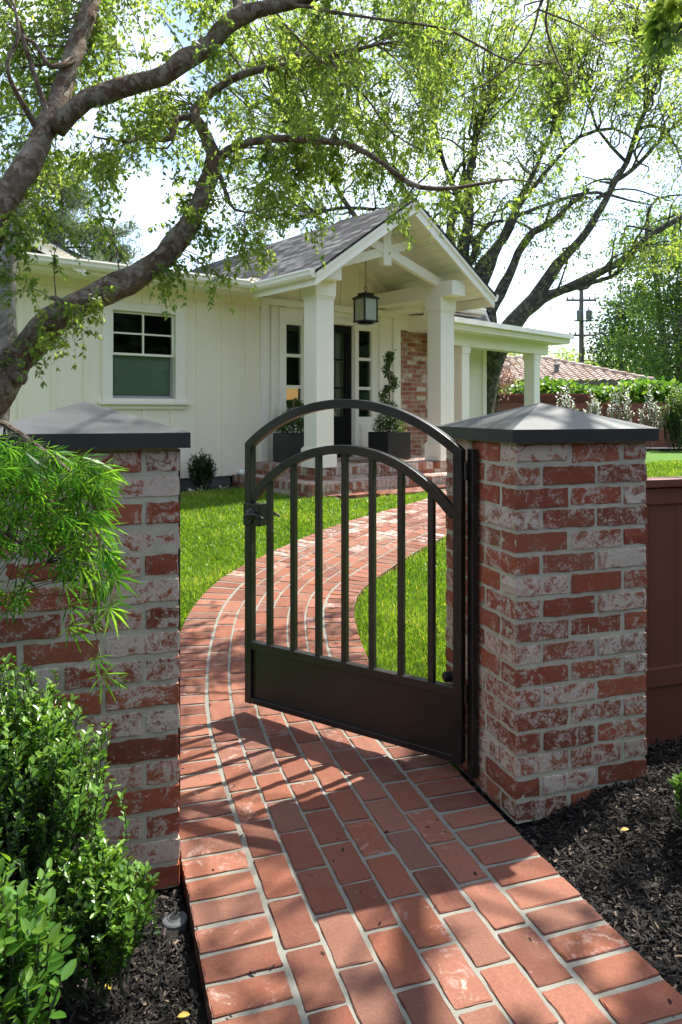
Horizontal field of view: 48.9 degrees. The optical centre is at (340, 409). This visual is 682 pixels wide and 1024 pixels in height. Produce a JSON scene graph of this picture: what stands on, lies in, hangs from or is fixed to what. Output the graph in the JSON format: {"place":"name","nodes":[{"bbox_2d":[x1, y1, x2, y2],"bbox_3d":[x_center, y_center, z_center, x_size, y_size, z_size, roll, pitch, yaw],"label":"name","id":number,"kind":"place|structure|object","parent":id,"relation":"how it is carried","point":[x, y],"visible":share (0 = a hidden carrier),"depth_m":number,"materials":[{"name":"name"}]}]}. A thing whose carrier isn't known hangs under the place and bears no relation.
{"place":"outdoors","nodes":[
{"label":"outdoors","id":0,"kind":"place"},
{"bbox_2d":[237,469,244,474],"bbox_3d":[-1.431,0.891,10.740,0.130,0.088,0.128,0,0,0],"label":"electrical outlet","id":1,"kind":"object","parent":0,"point":[240,471],"visible":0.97,"depth_m":10.69,"materials":[{"name":"white plastic"}]},
{"bbox_2d":[0,0,681,368],"label":"sky","id":2,"kind":"structure","parent":0,"point":[145,197],"materials":[{"name":"white"}]},
{"bbox_2d":[15,451,681,1023],"bbox_3d":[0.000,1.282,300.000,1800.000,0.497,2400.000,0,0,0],"label":"ground","id":3,"kind":"structure","parent":0,"point":[651,457],"depth_m":2.31,"materials":[{"name":"black soil"}]},
{"bbox_2d":[0,134,75,252],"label":"pine tree","id":4,"kind":"object","parent":3,"relation":"on","point":[10,159],"visible":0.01,"depth_m":25.44,"materials":[{"name":"green plant"}]},
{"bbox_2d":[28,135,130,263],"bbox_3d":[-8.734,-3.745,24.011,4.804,9.700,4.535,0,0,0],"label":"pine tree","id":5,"kind":"object","parent":3,"relation":"on","point":[72,218],"visible":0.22,"depth_m":23.56,"materials":[{"name":"green plant"}]},
{"bbox_2d":[0,401,190,905],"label":"brick pillar","id":6,"kind":"structure","parent":3,"relation":"on","point":[141,714],"depth_m":2.24,"materials":[{"name":"brick"}]},
{"bbox_2d":[67,211,145,264],"bbox_3d":[-7.597,-2.767,24.884,3.668,7.748,4.134,0,0,0],"label":"pine tree","id":7,"kind":"object","parent":3,"relation":"on","point":[123,246],"visible":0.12,"depth_m":24.70,"materials":[{"name":"green plant"}]},
{"bbox_2d":[15,886,204,1023],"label":"mulch","id":8,"kind":"object","parent":3,"relation":"on","point":[74,1017],"visible":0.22,"depth_m":1.87,"materials":[{"name":"black wood"}]},
{"bbox_2d":[0,841,76,1023],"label":"privet shrub","id":9,"kind":"object","parent":8,"relation":"on","point":[23,959],"visible":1,"depth_m":1.40,"materials":[{"name":"green plant"}]},
{"bbox_2d":[0,652,130,924],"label":"boxwood shrub","id":10,"kind":"object","parent":8,"relation":"on","point":[45,780],"visible":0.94,"depth_m":1.85,"materials":[{"name":"green plant"}]},
{"bbox_2d":[0,420,142,700],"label":"laceleaf maple","id":11,"kind":"object","parent":8,"relation":"on","point":[81,475],"visible":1,"depth_m":1.53,"materials":[{"name":"green plant"}]},
{"bbox_2d":[35,824,160,1011],"bbox_3d":[-0.601,1.220,1.800,0.322,0.400,0.292,0,0,0],"label":"boxwood shrub","id":12,"kind":"object","parent":8,"relation":"on","point":[98,909],"visible":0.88,"depth_m":1.75,"materials":[{"name":"green plant"}]},
{"bbox_2d":[162,910,187,929],"bbox_3d":[-0.478,1.479,2.158,0.074,0.044,0.074,0,0,0],"label":"well light","id":13,"kind":"object","parent":8,"relation":"in","point":[172,921],"visible":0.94,"depth_m":2.14,"materials":[{"name":"grey metal"}]},
{"bbox_2d":[177,1011,189,1016],"bbox_3d":[-0.373,1.436,1.780,0.029,0.005,0.015,0,0,1],"label":"fallen leaf","id":14,"kind":"object","parent":8,"relation":"on","point":[184,1014],"visible":1,"depth_m":1.78,"materials":[{"name":"yellow plant"}]},
{"bbox_2d":[180,486,244,493],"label":"house bed mulch","id":15,"kind":"object","parent":3,"relation":"on","point":[184,490],"visible":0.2,"depth_m":10.45,"materials":[{"name":"soil"}]},
{"bbox_2d":[187,448,216,489],"bbox_3d":[-1.908,0.812,10.244,0.354,0.584,0.422,0,0,42],"label":"young shrub","id":16,"kind":"object","parent":15,"relation":"on","point":[199,476],"visible":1,"depth_m":10.18,"materials":[{"name":"green plant"}]},
{"bbox_2d":[10,197,573,497],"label":"house","id":17,"kind":"structure","parent":3,"relation":"on","point":[220,383],"depth_m":10.90,"materials":[{"name":"paint"}]},
{"bbox_2d":[97,302,190,408],"bbox_3d":[-2.640,-0.705,10.047,1.280,1.390,0.187,0,0,-38],"label":"window","id":18,"kind":"structure","parent":17,"relation":"in","point":[123,375],"depth_m":10.08,"materials":[{"name":"white paint"}]},
{"bbox_2d":[273,397,303,461],"bbox_3d":[-0.704,0.288,11.029,0.558,0.955,0.580,0,0,-38],"label":"planter","id":19,"kind":"object","parent":17,"relation":"on","point":[286,445],"visible":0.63,"depth_m":10.89,"materials":[{"name":"grey plant"}]},
{"bbox_2d":[334,325,350,455],"bbox_3d":[-0.186,-0.305,12.036,0.874,2.110,0.050,0,0,-38],"label":"door","id":20,"kind":"structure","parent":17,"relation":"in","point":[342,424],"depth_m":12.23,"materials":[{"name":"black paint"}]},
{"bbox_2d":[352,262,379,324],"bbox_3d":[0.367,-2.033,11.167,0.300,1.517,0.300,0,0,-38],"label":"hanging lantern","id":21,"kind":"object","parent":17,"relation":"hanging from","point":[365,307],"visible":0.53,"depth_m":11.10,"materials":[{"name":"black metal"}]},
{"bbox_2d":[339,459,408,462],"bbox_3d":[0.505,0.760,11.275,0.950,0.012,0.500,0,0,-38],"label":"doormat","id":22,"kind":"object","parent":17,"relation":"on","point":[360,460],"visible":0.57,"depth_m":11.13,"materials":[{"name":"brown fabric"}]},
{"bbox_2d":[368,349,410,458],"bbox_3d":[0.750,-0.089,11.704,0.567,1.710,0.576,0,0,-38],"label":"planter","id":23,"kind":"object","parent":17,"relation":"on","point":[396,441],"visible":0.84,"depth_m":11.60,"materials":[{"name":"grey plant"}]},
{"bbox_2d":[180,487,427,631],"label":"grass","id":24,"kind":"structure","parent":3,"relation":"on","point":[198,581],"depth_m":7.38,"materials":[{"name":"green plant"}]},
{"bbox_2d":[0,0,681,422],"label":"elm tree","id":25,"kind":"object","parent":3,"relation":"on","point":[64,108],"visible":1,"depth_m":4.93,"materials":[{"name":"green plant"}]},
{"bbox_2d":[351,535,446,682],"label":"grass","id":26,"kind":"structure","parent":3,"relation":"on","point":[416,614],"depth_m":4.90,"materials":[{"name":"green plant"}]},
{"bbox_2d":[192,0,681,413],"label":"oak tree","id":27,"kind":"object","parent":3,"relation":"on","point":[540,295],"visible":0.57,"depth_m":16.66,"materials":[{"name":"green plant"}]},
{"bbox_2d":[495,354,521,412],"bbox_3d":[3.954,-0.234,18.903,1.695,2.669,1.246,0,0,41],"label":"red maple","id":28,"kind":"object","parent":3,"relation":"on","point":[501,384],"visible":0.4,"depth_m":18.81,"materials":[{"name":"red plant"}]},
{"bbox_2d":[506,346,570,380],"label":"distant tree","id":29,"kind":"object","parent":3,"relation":"on","point":[512,354],"visible":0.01,"depth_m":61.76,"materials":[{"name":"green plant"}]},
{"bbox_2d":[436,403,658,823],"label":"brick pillar","id":30,"kind":"structure","parent":3,"relation":"on","point":[555,689],"depth_m":2.72,"materials":[{"name":"brick"}]},
{"bbox_2d":[243,399,465,764],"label":"garden gate","id":31,"kind":"structure","parent":30,"relation":"attached to","point":[400,707],"depth_m":3.15,"materials":[{"name":"black metal"}]},
{"bbox_2d":[518,345,611,380],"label":"distant tree","id":32,"kind":"object","parent":3,"relation":"on","point":[563,355],"visible":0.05,"depth_m":65.30,"materials":[{"name":"green plant"}]},
{"bbox_2d":[459,735,681,994],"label":"mulch","id":33,"kind":"object","parent":3,"relation":"on","point":[664,749],"visible":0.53,"depth_m":2.43,"materials":[{"name":"black wood"}]},
{"bbox_2d":[668,767,681,818],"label":"boxwood shrub","id":34,"kind":"object","parent":33,"relation":"on","point":[675,782],"visible":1,"depth_m":2.40,"materials":[{"name":"green plant"}]},
{"bbox_2d":[566,290,596,380],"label":"utility pole","id":35,"kind":"object","parent":3,"relation":"on","point":[580,314],"visible":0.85,"depth_m":44.86,"materials":[{"name":"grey wood"}]},
{"bbox_2d":[584,297,655,364],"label":"power lines","id":36,"kind":"object","parent":35,"relation":"attached to","point":[597,333],"visible":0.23,"depth_m":45.13,"materials":[{"name":"grey metal"}]},
{"bbox_2d":[494,394,675,445],"bbox_3d":[10.026,0.320,21.495,14.056,1.560,0.110,0,0,0],"label":"redwood fence","id":37,"kind":"object","parent":3,"relation":"on","point":[517,401],"visible":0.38,"depth_m":21.50,"materials":[{"name":"brown wood"}]},
{"bbox_2d":[548,344,629,380],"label":"distant tree","id":38,"kind":"object","parent":3,"relation":"on","point":[570,355],"visible":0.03,"depth_m":58.04,"materials":[{"name":"green plant"}]},
{"bbox_2d":[498,373,681,402],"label":"laurel hedge","id":39,"kind":"object","parent":3,"relation":"on","point":[639,392],"visible":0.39,"depth_m":22.44,"materials":[{"name":"green plant"}]},
{"bbox_2d":[574,275,672,381],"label":"dark tree","id":40,"kind":"object","parent":3,"relation":"on","point":[615,317],"visible":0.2,"depth_m":43.68,"materials":[{"name":"green plant"}]},
{"bbox_2d":[580,191,681,381],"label":"broadleaf tree","id":41,"kind":"object","parent":3,"relation":"on","point":[623,344],"visible":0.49,"depth_m":33.86,"materials":[{"name":"green plant"}]},
{"bbox_2d":[610,235,681,384],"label":"broadleaf tree","id":42,"kind":"object","parent":3,"relation":"on","point":[667,358],"visible":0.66,"depth_m":31.12,"materials":[{"name":"green plant"}]},
{"bbox_2d":[631,0,681,70],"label":"maple tree","id":43,"kind":"object","parent":3,"relation":"on","point":[658,27],"visible":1,"depth_m":2.49,"materials":[{"name":"green plant"}]},
{"bbox_2d":[645,476,681,745],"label":"board fence","id":44,"kind":"object","parent":3,"relation":"on","point":[663,628],"visible":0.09,"depth_m":3.22,"materials":[{"name":"brown wood"}]},
{"bbox_2d":[646,446,681,450],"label":"bed mulch","id":45,"kind":"object","parent":3,"relation":"on","point":[658,448],"visible":0.11,"depth_m":20.30,"materials":[{"name":"soil"}]},
{"bbox_2d":[555,382,579,410],"bbox_3d":[6.092,0.075,20.364,0.704,1.649,0.615,0,0,0],"label":"silver shrub","id":46,"kind":"object","parent":45,"relation":"on","point":[565,405],"visible":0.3,"depth_m":20.24,"materials":[{"name":"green plant"}]},
{"bbox_2d":[583,389,601,415],"bbox_3d":[6.854,0.188,20.322,0.646,1.496,0.538,0,0,-31],"label":"silver shrub","id":47,"kind":"object","parent":45,"relation":"on","point":[593,406],"visible":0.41,"depth_m":20.28,"materials":[{"name":"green plant"}]},
{"bbox_2d":[604,383,634,421],"bbox_3d":[7.560,0.105,20.306,0.807,1.767,0.582,0,0,0],"label":"silver shrub","id":48,"kind":"object","parent":45,"relation":"on","point":[626,409],"visible":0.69,"depth_m":20.25,"materials":[{"name":"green plant"}]},
{"bbox_2d":[637,384,664,447],"bbox_3d":[8.348,0.189,20.239,0.677,1.788,0.659,0,0,0],"label":"silver shrub","id":49,"kind":"object","parent":45,"relation":"on","point":[655,415],"visible":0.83,"depth_m":20.29,"materials":[{"name":"green plant"}]},
{"bbox_2d":[659,385,681,450],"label":"evergreen shrub","id":50,"kind":"object","parent":3,"relation":"on","point":[673,421],"visible":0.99,"depth_m":19.94,"materials":[{"name":"green plant"}]},
{"bbox_2d":[178,485,681,1023],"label":"path","id":51,"kind":"structure","parent":0,"point":[372,999],"depth_m":2.29,"materials":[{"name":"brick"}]},
{"bbox_2d":[181,513,674,1017],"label":"bark crumbs","id":52,"kind":"object","parent":51,"relation":"on","point":[229,1014],"visible":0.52,"depth_m":2.19,"materials":[{"name":"brown wood"}]},
{"bbox_2d":[500,355,654,386],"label":"neighbour house","id":53,"kind":"structure","parent":0,"point":[573,370],"depth_m":27.94,"materials":[{"name":"tile"}]},
{"bbox_2d":[645,459,681,476],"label":"grass","id":54,"kind":"structure","parent":0,"point":[665,468],"depth_m":13.44,"materials":[{"name":"green plant"}]}
]}

